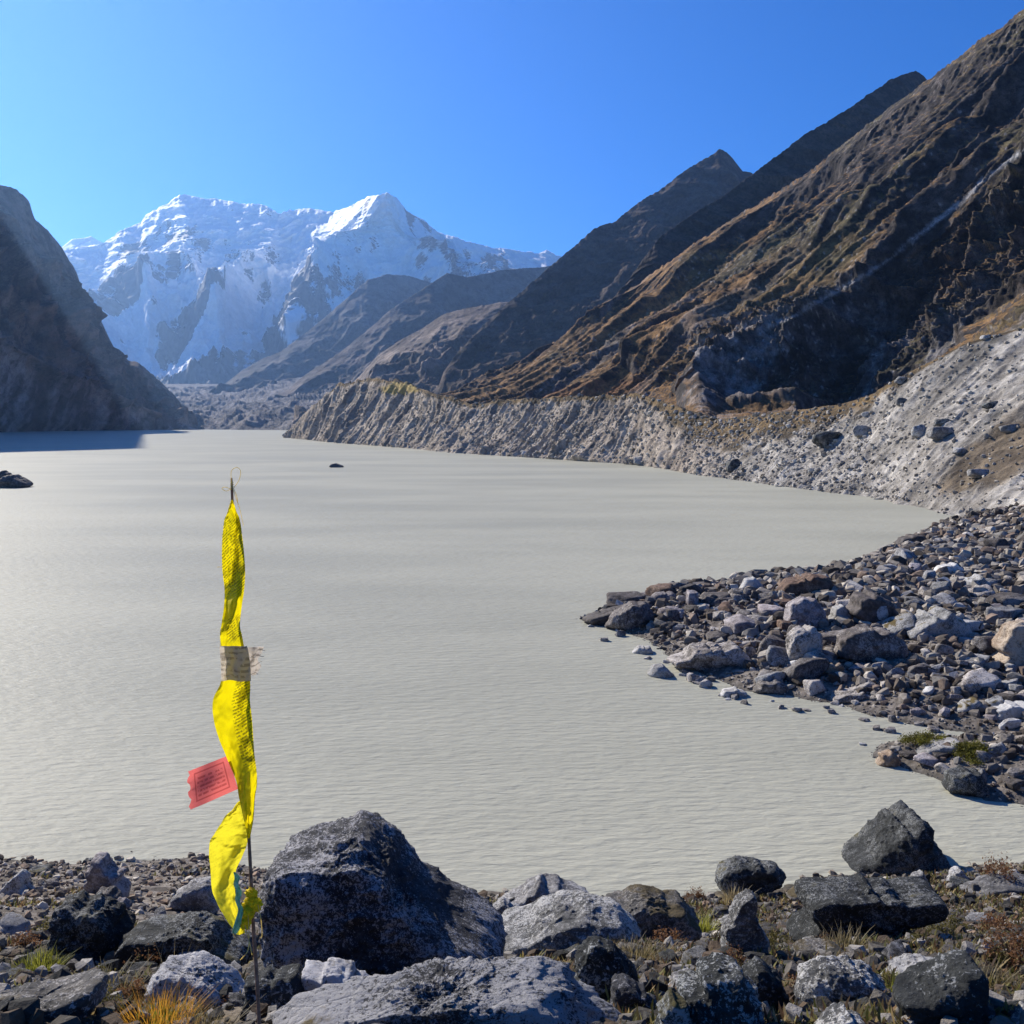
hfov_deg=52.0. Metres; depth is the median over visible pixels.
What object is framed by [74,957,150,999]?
grass tuft
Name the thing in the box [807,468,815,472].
boulder
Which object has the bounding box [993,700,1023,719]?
rock
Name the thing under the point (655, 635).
rock
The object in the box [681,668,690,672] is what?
stone
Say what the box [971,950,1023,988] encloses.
grass tuft
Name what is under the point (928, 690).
rock
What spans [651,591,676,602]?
rock
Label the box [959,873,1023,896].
rock
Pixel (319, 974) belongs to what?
boulder
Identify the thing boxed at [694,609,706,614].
rock
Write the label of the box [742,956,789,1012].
boulder
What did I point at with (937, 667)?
rock
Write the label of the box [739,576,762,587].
rock
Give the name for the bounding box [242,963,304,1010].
boulder
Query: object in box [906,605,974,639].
rock
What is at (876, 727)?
stone
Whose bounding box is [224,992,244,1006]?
stone
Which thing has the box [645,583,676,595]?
rock
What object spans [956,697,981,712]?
rock
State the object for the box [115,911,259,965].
boulder
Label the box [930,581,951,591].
rock
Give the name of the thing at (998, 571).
rock
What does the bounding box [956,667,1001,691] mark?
rock
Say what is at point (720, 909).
stone
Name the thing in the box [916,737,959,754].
rock
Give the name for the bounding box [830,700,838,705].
stone
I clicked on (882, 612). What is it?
rock
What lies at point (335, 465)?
rock
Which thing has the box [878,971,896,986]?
shrub
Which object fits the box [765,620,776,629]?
rock
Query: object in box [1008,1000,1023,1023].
rock
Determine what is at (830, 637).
rock
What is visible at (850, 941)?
grass tuft
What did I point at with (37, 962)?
grass tuft
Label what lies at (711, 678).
stone
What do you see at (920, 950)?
stone
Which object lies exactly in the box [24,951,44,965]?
stone
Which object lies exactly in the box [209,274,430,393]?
dark ridge
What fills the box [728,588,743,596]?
rock
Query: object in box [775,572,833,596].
rock
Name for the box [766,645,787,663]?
rock
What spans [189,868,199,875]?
rock
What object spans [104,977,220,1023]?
grass tuft
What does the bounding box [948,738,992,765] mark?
shrub
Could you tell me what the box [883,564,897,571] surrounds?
rock
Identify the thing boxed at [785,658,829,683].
rock
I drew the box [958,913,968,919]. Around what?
stone
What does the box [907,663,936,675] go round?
rock
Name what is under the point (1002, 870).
shrub
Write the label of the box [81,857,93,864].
rock
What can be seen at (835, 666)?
rock
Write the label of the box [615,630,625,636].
stone
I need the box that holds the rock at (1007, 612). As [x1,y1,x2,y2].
[985,606,1023,618]
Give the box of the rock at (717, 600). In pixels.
[700,592,729,605]
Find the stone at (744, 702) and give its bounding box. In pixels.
[740,700,748,704]
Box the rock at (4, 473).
[0,470,11,477]
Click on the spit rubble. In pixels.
(968, 532)
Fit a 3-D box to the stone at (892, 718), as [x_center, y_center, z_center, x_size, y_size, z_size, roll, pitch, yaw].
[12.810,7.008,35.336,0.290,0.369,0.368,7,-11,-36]
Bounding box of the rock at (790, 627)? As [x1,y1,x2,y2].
[787,624,802,632]
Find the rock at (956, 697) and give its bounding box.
[949,694,963,699]
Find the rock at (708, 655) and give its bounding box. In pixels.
[667,641,750,671]
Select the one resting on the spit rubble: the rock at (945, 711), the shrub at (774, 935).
the rock at (945, 711)
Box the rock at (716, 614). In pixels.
[712,610,721,619]
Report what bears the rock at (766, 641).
on the ground at (824, 696)
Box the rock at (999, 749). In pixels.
[987,742,1006,756]
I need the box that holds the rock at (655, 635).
[653,633,666,638]
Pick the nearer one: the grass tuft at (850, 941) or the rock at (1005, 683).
the grass tuft at (850, 941)
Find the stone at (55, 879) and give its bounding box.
[45,878,58,881]
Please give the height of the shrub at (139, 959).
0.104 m
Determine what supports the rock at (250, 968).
on the ground at (824, 696)
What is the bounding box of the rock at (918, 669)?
[906,666,927,677]
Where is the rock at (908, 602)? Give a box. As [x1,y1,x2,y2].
[905,599,922,605]
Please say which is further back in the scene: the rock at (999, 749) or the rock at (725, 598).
the rock at (725, 598)
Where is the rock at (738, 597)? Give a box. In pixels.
[731,593,743,602]
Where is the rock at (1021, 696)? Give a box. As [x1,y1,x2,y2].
[1017,693,1023,700]
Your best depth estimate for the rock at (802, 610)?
45.86 m
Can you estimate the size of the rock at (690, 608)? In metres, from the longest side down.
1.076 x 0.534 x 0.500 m
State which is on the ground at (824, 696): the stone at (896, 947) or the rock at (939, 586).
the stone at (896, 947)
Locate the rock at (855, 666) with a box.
[848,662,864,672]
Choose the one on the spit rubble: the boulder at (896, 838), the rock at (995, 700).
the rock at (995, 700)
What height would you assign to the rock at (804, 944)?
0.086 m
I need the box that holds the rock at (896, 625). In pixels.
[880,611,915,634]
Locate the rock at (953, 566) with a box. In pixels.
[934,562,963,572]
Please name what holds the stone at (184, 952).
on the ground at (824, 696)
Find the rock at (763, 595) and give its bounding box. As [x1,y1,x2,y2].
[758,592,768,599]
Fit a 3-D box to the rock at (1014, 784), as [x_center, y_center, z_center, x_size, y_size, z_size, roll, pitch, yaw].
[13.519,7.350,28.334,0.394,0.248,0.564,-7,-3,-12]
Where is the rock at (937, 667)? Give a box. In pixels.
[932,664,944,672]
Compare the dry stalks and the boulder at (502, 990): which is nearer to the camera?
the boulder at (502, 990)
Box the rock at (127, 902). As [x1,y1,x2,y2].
[117,897,132,908]
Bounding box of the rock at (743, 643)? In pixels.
[739,641,756,647]
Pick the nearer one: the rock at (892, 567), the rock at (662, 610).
the rock at (662, 610)
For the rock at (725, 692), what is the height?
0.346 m
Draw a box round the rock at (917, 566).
[909,563,921,570]
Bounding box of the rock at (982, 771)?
[976,768,986,781]
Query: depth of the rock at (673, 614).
50.53 m
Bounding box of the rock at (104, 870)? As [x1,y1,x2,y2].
[83,851,131,897]
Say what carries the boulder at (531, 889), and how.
on the ground at (824, 696)
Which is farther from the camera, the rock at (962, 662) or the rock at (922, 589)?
the rock at (922, 589)
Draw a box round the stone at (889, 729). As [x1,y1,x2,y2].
[883,726,896,733]
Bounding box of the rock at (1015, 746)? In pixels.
[1007,743,1019,752]
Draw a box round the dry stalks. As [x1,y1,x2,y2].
[129,944,214,983]
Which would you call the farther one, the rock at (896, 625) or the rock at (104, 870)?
the rock at (896, 625)
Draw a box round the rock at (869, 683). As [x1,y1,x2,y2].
[853,680,876,690]
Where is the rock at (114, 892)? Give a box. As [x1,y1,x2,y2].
[96,886,121,898]
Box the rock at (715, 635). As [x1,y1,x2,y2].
[706,631,727,640]
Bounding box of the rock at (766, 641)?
[757,635,785,653]
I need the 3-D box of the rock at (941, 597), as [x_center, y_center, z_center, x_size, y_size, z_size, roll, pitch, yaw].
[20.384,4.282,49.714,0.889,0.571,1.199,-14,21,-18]
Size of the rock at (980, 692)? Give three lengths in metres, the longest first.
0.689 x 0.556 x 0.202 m
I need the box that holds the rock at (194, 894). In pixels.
[167,876,219,914]
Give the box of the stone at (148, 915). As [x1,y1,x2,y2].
[145,912,155,917]
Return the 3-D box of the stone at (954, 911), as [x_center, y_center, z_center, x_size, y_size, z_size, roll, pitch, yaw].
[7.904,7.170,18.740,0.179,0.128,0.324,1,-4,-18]
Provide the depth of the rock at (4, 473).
170.21 m
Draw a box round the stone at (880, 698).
[876,694,886,701]
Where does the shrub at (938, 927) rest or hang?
on the ground at (824, 696)
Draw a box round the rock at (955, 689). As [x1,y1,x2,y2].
[950,686,961,693]
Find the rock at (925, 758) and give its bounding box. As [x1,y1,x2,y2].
[913,752,939,766]
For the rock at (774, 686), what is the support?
on the ground at (824, 696)
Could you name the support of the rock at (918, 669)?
on the spit rubble
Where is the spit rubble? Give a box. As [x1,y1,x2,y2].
[579,502,1023,806]
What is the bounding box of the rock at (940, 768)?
[934,762,949,774]
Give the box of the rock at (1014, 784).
[1003,779,1023,789]
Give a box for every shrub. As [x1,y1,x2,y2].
[11,927,41,946]
[32,916,51,930]
[82,961,128,974]
[99,986,131,1010]
[114,977,146,999]
[122,943,159,962]
[128,954,152,965]
[649,927,690,941]
[682,886,707,900]
[720,942,748,963]
[767,928,788,944]
[786,973,797,987]
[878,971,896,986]
[897,729,949,745]
[902,929,933,946]
[925,922,956,934]
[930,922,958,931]
[934,911,974,929]
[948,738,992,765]
[975,907,1013,930]
[977,852,1018,884]
[977,916,1023,972]
[978,940,1013,967]
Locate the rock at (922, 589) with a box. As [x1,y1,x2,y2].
[918,586,937,593]
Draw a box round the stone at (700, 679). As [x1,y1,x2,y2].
[695,676,705,681]
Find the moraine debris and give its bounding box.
[282,328,1023,515]
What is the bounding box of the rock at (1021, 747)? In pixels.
[1018,745,1023,751]
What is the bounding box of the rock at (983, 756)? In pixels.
[974,750,995,762]
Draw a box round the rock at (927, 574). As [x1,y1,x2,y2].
[922,570,936,579]
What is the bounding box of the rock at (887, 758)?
[875,749,901,766]
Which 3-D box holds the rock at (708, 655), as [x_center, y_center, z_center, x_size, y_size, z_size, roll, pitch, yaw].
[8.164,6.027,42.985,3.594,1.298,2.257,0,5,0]
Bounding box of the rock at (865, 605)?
[846,589,898,623]
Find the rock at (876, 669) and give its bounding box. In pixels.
[858,666,879,674]
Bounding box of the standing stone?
[720,889,769,955]
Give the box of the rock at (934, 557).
[929,556,938,559]
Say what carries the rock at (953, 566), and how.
on the ground at (824, 696)
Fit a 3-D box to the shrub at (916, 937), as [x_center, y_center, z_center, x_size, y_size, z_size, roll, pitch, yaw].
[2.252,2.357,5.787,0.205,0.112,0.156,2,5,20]
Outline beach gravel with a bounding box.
[0,851,1023,938]
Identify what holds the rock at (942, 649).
on the ground at (824, 696)
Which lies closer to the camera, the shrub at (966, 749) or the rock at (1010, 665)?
the shrub at (966, 749)
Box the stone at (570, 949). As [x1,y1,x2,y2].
[564,943,577,951]
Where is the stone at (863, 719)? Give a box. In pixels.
[858,717,869,721]
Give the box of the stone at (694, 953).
[680,945,705,965]
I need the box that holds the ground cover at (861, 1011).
[0,864,1023,1023]
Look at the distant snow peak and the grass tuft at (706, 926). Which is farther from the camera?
the distant snow peak
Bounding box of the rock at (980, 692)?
[977,690,986,696]
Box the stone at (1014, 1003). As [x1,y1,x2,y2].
[995,1000,1020,1014]
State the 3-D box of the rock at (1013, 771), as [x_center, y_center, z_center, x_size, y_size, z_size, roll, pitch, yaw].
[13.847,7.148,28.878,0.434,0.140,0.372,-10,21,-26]
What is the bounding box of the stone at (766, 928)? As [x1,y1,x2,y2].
[761,926,779,935]
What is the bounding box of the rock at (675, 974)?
[668,967,690,990]
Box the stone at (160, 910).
[154,906,165,915]
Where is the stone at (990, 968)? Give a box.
[980,965,995,983]
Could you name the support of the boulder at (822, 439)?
on the moraine hillside
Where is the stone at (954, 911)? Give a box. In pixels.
[950,908,960,913]
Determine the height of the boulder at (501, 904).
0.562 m
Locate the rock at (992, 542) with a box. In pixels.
[983,538,1008,547]
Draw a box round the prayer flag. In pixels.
[187,467,263,1023]
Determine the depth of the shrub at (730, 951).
5.28 m
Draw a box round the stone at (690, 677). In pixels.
[687,672,694,681]
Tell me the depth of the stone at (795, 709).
36.44 m
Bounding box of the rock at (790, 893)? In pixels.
[786,886,800,902]
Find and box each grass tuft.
[2,942,77,970]
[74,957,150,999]
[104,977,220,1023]
[161,996,262,1023]
[616,930,683,963]
[693,902,721,932]
[718,884,760,904]
[807,921,891,948]
[875,969,897,992]
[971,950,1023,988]
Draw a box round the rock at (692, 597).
[686,589,698,604]
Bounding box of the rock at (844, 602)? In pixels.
[835,599,849,606]
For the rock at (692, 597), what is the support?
on the ground at (824, 696)
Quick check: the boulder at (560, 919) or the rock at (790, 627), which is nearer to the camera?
the boulder at (560, 919)
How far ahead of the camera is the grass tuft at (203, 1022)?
2.99 m
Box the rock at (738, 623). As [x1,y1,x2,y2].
[723,614,756,634]
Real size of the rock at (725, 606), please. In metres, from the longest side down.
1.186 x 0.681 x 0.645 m
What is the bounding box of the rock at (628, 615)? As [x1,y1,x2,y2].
[604,601,653,630]
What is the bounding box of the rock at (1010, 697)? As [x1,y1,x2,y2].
[994,693,1020,700]
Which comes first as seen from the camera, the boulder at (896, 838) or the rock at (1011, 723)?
the boulder at (896, 838)
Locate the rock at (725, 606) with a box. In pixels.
[718,601,733,611]
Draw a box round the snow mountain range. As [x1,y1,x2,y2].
[63,192,560,383]
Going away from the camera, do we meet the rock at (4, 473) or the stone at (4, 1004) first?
the stone at (4, 1004)
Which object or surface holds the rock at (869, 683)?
on the spit rubble
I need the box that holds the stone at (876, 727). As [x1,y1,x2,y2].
[872,725,879,730]
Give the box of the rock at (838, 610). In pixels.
[828,604,851,621]
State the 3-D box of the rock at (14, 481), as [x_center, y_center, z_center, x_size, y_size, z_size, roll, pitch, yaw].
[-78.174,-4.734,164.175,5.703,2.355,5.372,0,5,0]
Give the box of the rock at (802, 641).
[786,624,822,660]
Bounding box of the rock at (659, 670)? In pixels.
[647,663,674,677]
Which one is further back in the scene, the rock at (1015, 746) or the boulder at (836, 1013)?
the rock at (1015, 746)
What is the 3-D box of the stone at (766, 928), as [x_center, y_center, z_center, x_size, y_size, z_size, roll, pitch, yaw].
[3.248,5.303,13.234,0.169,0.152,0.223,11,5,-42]
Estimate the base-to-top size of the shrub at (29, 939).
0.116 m
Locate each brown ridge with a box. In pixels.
[274,266,549,397]
[291,302,507,426]
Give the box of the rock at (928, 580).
[921,578,935,582]
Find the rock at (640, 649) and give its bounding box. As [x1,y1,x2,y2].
[632,645,652,653]
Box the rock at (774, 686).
[752,678,788,693]
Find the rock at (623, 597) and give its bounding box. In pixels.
[606,591,647,603]
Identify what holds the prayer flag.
on the ground at (824, 696)
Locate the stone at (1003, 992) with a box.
[996,989,1009,993]
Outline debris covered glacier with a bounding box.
[164,378,331,429]
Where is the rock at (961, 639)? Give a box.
[957,637,971,642]
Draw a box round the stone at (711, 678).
[707,676,715,681]
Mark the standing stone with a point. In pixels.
(742, 928)
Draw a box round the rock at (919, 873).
[910,869,927,881]
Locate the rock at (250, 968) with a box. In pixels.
[242,958,265,973]
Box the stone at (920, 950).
[917,948,929,953]
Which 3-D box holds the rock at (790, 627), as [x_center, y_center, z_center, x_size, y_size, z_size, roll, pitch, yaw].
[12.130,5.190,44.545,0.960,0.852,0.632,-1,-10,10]
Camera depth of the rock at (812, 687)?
38.35 m
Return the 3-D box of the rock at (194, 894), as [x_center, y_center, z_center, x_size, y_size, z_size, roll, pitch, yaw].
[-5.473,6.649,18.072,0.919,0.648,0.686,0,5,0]
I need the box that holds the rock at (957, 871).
[946,866,968,880]
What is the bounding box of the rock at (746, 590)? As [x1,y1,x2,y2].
[743,587,751,594]
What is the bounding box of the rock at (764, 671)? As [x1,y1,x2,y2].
[757,669,773,676]
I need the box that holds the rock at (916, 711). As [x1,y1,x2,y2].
[910,707,925,715]
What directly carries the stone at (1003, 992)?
on the ground at (824, 696)
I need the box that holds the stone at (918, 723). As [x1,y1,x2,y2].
[914,722,923,725]
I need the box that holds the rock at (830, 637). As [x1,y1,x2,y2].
[821,628,848,643]
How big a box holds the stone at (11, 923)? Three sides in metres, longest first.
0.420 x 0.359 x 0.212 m
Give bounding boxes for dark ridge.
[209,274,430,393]
[434,149,751,393]
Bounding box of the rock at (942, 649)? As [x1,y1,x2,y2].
[934,643,953,653]
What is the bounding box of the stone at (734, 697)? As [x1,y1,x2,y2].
[731,694,737,699]
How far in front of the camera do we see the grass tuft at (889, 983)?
4.16 m
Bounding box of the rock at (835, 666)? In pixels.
[824,660,844,673]
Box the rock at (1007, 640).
[991,619,1023,667]
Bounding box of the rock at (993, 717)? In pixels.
[984,714,996,720]
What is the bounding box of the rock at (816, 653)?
[803,649,832,674]
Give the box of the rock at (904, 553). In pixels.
[894,548,916,558]
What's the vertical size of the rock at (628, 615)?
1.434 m
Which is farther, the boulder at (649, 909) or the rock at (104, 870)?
the rock at (104, 870)
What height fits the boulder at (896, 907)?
0.512 m
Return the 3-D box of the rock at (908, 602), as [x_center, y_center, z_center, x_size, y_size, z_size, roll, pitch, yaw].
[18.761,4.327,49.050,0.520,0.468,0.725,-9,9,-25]
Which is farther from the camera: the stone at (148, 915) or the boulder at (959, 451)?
the boulder at (959, 451)
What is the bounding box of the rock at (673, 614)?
[666,608,679,619]
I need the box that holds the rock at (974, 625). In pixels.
[963,619,984,630]
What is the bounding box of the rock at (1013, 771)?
[1007,767,1023,776]
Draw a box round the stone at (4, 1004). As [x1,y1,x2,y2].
[0,996,13,1011]
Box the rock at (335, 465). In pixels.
[329,463,343,467]
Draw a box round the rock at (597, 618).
[582,604,623,624]
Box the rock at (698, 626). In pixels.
[694,625,704,628]
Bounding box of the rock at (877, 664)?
[871,662,888,672]
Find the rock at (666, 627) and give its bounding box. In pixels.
[659,622,677,632]
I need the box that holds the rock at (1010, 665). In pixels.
[1004,663,1016,671]
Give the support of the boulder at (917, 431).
on the moraine hillside
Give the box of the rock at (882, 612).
[853,606,887,623]
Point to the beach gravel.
(11, 869)
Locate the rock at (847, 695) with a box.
[830,686,869,702]
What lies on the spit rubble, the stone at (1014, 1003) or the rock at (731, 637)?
the rock at (731, 637)
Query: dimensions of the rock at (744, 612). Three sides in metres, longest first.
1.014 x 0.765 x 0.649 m
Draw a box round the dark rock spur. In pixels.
[560,71,926,337]
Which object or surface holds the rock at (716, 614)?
on the ground at (824, 696)
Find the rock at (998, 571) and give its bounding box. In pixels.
[992,569,1005,573]
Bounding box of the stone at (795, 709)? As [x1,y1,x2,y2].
[791,707,801,711]
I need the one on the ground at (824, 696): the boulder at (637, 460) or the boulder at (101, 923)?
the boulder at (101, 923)
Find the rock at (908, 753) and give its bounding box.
[898,750,916,757]
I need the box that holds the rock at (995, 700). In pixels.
[985,695,1003,705]
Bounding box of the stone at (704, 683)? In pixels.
[699,679,712,687]
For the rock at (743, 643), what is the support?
on the ground at (824, 696)
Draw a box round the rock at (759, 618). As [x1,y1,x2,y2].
[747,614,768,621]
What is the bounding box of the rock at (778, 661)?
[770,657,789,665]
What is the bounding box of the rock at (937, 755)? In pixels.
[930,748,948,758]
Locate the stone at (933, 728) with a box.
[927,725,940,732]
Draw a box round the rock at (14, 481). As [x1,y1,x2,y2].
[0,474,32,487]
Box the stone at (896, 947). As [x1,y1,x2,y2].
[881,939,906,959]
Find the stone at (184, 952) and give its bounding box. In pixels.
[178,950,199,954]
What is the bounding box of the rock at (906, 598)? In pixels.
[903,596,932,605]
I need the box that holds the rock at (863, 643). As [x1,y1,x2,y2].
[834,624,907,661]
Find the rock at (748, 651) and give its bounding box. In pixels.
[743,647,755,655]
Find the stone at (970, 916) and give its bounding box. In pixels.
[965,912,993,921]
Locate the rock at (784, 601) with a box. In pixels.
[774,599,790,603]
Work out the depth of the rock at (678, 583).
58.32 m
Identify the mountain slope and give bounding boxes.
[438,9,1023,418]
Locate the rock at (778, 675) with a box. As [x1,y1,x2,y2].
[755,671,785,683]
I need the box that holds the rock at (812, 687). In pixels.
[803,679,825,695]
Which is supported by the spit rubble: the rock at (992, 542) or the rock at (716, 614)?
the rock at (992, 542)
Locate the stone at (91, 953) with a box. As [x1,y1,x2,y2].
[65,949,103,963]
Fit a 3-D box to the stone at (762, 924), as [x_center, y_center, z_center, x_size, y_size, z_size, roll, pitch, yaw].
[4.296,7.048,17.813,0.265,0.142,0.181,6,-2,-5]
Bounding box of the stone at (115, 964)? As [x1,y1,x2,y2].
[98,959,118,971]
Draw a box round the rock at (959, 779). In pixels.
[941,764,990,797]
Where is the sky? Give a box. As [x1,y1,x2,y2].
[0,0,1023,256]
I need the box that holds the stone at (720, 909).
[712,904,728,916]
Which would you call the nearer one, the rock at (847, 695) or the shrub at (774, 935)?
the shrub at (774, 935)
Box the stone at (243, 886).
[241,884,248,888]
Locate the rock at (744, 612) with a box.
[737,609,750,615]
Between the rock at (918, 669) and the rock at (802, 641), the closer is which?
the rock at (918, 669)
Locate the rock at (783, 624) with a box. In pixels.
[776,620,793,629]
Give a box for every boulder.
[0,968,108,1020]
[47,890,135,959]
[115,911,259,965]
[144,950,244,1007]
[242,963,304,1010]
[255,810,507,975]
[270,955,620,1023]
[301,957,369,991]
[493,896,519,913]
[498,873,588,905]
[501,889,640,955]
[574,935,638,998]
[604,884,701,941]
[610,973,656,1012]
[634,456,642,464]
[655,988,690,1023]
[676,952,763,1023]
[714,855,786,896]
[726,459,739,471]
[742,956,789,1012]
[786,872,948,941]
[793,954,889,1005]
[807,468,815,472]
[812,431,840,447]
[814,1001,864,1023]
[841,799,951,875]
[853,425,869,437]
[861,412,868,416]
[881,953,932,974]
[892,949,995,1023]
[894,376,906,383]
[895,397,906,405]
[911,424,925,437]
[926,426,952,439]
[934,418,948,425]
[952,448,965,454]
[967,469,988,478]
[979,335,990,339]
[981,401,997,408]
[999,424,1018,432]
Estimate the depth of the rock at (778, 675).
39.47 m
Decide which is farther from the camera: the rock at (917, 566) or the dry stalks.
the rock at (917, 566)
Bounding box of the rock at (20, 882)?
[0,869,35,895]
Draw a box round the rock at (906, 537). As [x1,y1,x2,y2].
[894,534,925,544]
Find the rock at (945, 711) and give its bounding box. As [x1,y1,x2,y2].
[939,707,949,717]
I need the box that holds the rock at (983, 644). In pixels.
[972,636,996,654]
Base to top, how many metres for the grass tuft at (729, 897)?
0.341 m
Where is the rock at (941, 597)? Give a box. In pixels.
[932,592,957,605]
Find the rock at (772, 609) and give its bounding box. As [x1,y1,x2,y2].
[758,604,784,614]
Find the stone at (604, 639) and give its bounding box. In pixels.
[600,637,608,641]
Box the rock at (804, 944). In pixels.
[792,938,841,954]
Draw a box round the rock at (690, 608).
[684,605,698,612]
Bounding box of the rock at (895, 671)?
[886,668,903,677]
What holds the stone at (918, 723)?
in the lake water
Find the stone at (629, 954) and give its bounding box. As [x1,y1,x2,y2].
[622,950,638,959]
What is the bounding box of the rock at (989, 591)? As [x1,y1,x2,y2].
[968,584,995,596]
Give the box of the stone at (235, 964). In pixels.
[230,960,241,972]
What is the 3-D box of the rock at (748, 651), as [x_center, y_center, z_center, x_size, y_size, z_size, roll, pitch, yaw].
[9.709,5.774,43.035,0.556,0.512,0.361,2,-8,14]
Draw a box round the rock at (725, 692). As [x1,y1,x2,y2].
[720,686,746,696]
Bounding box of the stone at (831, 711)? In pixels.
[827,708,835,713]
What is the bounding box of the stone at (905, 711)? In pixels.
[901,709,908,715]
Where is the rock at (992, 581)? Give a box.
[986,578,997,585]
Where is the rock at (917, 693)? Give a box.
[911,690,920,696]
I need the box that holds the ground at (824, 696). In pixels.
[0,516,1023,1023]
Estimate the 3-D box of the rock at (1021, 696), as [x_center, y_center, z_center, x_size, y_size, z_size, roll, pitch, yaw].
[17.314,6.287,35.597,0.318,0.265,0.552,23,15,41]
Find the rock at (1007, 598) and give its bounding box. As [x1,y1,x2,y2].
[985,592,1023,606]
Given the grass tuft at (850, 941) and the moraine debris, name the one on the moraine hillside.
the moraine debris
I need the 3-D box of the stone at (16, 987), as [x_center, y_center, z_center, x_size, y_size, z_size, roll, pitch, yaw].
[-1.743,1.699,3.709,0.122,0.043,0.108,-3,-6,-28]
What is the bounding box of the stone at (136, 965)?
[126,961,158,971]
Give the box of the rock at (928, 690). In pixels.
[922,686,934,694]
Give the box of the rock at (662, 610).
[657,606,683,613]
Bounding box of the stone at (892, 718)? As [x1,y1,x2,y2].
[888,715,897,722]
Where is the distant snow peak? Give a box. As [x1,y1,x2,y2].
[62,236,102,249]
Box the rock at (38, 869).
[29,864,55,875]
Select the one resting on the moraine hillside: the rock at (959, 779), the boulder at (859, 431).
the boulder at (859, 431)
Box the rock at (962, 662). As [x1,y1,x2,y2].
[955,660,967,665]
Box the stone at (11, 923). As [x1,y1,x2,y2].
[0,912,30,934]
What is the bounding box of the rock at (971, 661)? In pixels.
[965,654,989,666]
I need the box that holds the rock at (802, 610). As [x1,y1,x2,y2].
[783,596,826,627]
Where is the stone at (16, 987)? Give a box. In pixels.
[11,984,20,990]
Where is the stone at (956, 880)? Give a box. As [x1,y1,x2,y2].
[949,876,969,890]
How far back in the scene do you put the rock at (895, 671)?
38.97 m
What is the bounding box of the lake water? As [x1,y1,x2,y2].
[0,429,1023,895]
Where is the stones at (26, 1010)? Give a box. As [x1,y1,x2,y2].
[0,861,1023,1023]
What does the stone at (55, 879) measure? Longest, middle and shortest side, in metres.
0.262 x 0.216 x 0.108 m
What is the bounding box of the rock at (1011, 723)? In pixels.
[998,718,1020,729]
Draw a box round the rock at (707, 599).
[701,596,714,606]
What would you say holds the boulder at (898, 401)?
on the moraine hillside
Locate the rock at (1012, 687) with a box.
[1006,683,1022,692]
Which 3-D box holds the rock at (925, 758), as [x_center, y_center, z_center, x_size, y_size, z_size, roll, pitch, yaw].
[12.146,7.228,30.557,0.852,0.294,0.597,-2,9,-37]
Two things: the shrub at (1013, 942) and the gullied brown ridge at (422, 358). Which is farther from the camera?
the gullied brown ridge at (422, 358)
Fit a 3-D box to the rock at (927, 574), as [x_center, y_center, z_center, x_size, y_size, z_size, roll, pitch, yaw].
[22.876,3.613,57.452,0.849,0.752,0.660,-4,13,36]
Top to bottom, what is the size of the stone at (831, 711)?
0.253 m
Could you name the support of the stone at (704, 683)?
in the lake water
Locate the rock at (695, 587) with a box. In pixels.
[679,583,703,594]
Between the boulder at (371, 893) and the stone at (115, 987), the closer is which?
the stone at (115, 987)
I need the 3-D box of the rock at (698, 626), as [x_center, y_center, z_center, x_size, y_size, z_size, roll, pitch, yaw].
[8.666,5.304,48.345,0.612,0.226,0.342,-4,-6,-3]
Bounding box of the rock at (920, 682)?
[917,679,927,685]
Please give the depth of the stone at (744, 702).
37.48 m
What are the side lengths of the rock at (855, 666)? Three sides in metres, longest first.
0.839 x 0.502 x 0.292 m
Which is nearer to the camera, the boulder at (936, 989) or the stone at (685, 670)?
the boulder at (936, 989)
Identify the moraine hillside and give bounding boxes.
[283,327,1023,516]
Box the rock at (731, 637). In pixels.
[728,634,736,639]
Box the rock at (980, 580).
[964,573,990,585]
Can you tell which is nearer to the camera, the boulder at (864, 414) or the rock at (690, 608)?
the rock at (690, 608)
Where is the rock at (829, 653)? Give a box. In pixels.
[822,650,836,659]
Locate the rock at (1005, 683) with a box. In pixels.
[1002,678,1018,687]
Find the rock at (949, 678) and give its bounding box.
[930,674,954,682]
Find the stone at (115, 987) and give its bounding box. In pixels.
[106,983,121,993]
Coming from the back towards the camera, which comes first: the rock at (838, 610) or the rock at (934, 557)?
the rock at (934, 557)
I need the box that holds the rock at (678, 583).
[672,582,686,586]
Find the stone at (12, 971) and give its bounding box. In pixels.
[1,967,35,977]
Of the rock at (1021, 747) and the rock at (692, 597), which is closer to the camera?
the rock at (1021, 747)
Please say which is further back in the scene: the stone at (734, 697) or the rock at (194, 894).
the stone at (734, 697)
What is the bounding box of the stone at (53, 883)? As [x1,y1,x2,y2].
[44,880,59,887]
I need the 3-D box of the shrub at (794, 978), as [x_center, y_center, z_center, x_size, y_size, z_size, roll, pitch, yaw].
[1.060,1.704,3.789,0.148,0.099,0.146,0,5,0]
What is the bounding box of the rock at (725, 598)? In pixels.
[719,596,733,601]
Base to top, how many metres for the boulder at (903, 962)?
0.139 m
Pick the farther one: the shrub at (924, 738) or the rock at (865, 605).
the rock at (865, 605)
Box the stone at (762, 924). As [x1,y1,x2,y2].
[759,922,771,926]
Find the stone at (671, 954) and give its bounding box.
[658,949,677,962]
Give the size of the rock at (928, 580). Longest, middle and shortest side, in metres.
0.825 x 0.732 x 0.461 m
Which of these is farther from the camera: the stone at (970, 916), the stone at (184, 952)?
the stone at (970, 916)
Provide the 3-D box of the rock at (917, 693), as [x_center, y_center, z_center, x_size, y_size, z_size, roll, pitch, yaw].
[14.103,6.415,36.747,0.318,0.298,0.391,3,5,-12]

